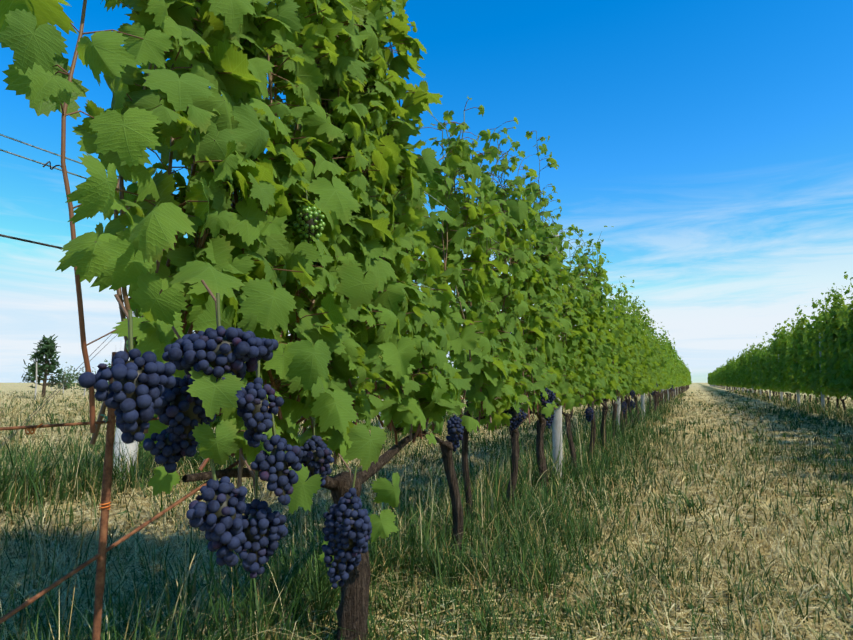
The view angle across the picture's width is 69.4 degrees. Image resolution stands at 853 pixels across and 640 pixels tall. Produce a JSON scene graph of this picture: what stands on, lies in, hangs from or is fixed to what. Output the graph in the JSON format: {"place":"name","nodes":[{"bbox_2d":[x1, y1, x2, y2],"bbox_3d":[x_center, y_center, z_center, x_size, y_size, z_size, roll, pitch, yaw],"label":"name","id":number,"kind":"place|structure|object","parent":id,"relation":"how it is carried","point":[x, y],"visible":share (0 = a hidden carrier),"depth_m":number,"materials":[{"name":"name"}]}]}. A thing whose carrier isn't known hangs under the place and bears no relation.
{"place":"outdoors","nodes":[
{"label":"outdoors","id":0,"kind":"place"},
{"bbox_2d":[0,383,852,639],"bbox_3d":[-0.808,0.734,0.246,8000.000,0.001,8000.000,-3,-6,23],"label":"ground","id":1,"kind":"structure","parent":0,"point":[700,388],"depth_m":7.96,"materials":[{"name":"beige plant"}]},
{"bbox_2d":[21,334,70,396],"bbox_3d":[-17.806,2.146,28.992,1.689,3.011,2.015,-6,-8,44],"label":"tree","id":2,"kind":"object","parent":1,"relation":"on","point":[48,346],"depth_m":28.78,"materials":[{"name":"green plant"}]},
{"bbox_2d":[34,362,95,398],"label":"field stakes","id":3,"kind":"object","parent":1,"relation":"on","point":[51,387],"visible":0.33,"depth_m":25.30,"materials":[{"name":"concrete"}]},
{"bbox_2d":[50,362,83,389],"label":"bush","id":4,"kind":"object","parent":1,"relation":"on","point":[70,381],"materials":[{"name":"green plant"}]},
{"bbox_2d":[65,366,96,390],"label":"bush","id":5,"kind":"object","parent":1,"relation":"on","point":[77,379],"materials":[{"name":"green plant"}]},
{"bbox_2d":[113,313,138,476],"bbox_3d":[-2.108,0.400,4.430,0.214,1.610,0.197,1,-6,-5],"label":"white post","id":6,"kind":"object","parent":1,"relation":"on","point":[131,448],"visible":0.1,"depth_m":4.30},
{"bbox_2d":[0,352,611,639],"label":"rusty anchor rods","id":7,"kind":"object","parent":1,"relation":"on","point":[103,550],"visible":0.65,"depth_m":0.97,"materials":[{"name":"brown metal"}]},
{"bbox_2d":[25,417,153,509],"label":"orange wire ties","id":8,"kind":"object","parent":7,"relation":"attached to","point":[30,430],"visible":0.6,"depth_m":0.88,"materials":[{"name":"orange"}]},
{"bbox_2d":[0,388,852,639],"bbox_3d":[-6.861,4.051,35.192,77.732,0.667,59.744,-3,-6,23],"label":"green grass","id":9,"kind":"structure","parent":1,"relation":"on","point":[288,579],"depth_m":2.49,"materials":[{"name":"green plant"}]},
{"bbox_2d":[180,385,850,639],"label":"grapevine trunks","id":10,"kind":"object","parent":1,"relation":"on","point":[352,612],"visible":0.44,"depth_m":2.37,"materials":[{"name":"brown plant"}]},
{"bbox_2d":[53,0,850,578],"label":"vine shoots","id":11,"kind":"object","parent":10,"relation":"attached to","point":[127,314],"visible":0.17,"depth_m":1.17,"materials":[{"name":"plant"}]},
{"bbox_2d":[126,202,324,351],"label":"unripe grapes","id":12,"kind":"object","parent":11,"relation":"hanging from","point":[306,209],"visible":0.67,"depth_m":1.33,"materials":[{"name":"green food"}]},
{"bbox_2d":[0,0,607,562],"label":"vine leaves","id":13,"kind":"object","parent":11,"relation":"attached to","point":[242,126],"visible":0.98,"depth_m":1.33,"materials":[{"name":"green plant"}]},
{"bbox_2d":[78,326,674,588],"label":"grape bunches","id":14,"kind":"object","parent":11,"relation":"hanging from","point":[251,349],"visible":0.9,"depth_m":0.80,"materials":[{"name":"food"}]},
{"bbox_2d":[288,226,852,406],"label":"vine leaves","id":15,"kind":"object","parent":11,"relation":"on","point":[639,362],"visible":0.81,"depth_m":10.71,"materials":[{"name":"green plant"}]},
{"bbox_2d":[448,298,821,398],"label":"vine leaves","id":16,"kind":"object","parent":10,"relation":"on","point":[771,371],"visible":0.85,"depth_m":20.54,"materials":[{"name":"green plant"}]},
{"bbox_2d":[378,233,824,482],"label":"trellis posts","id":17,"kind":"object","parent":1,"relation":"on","point":[556,429],"visible":0.08,"depth_m":4.24,"materials":[{"name":"concrete"}]},
{"bbox_2d":[0,0,619,447],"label":"trellis wires","id":18,"kind":"object","parent":17,"relation":"attached to","point":[172,195],"depth_m":0.96,"materials":[{"name":"grey metal"}]},
{"bbox_2d":[0,0,852,382],"label":"sky","id":19,"kind":"structure","parent":0,"point":[714,138],"materials":[{"name":"blue"}]}
]}

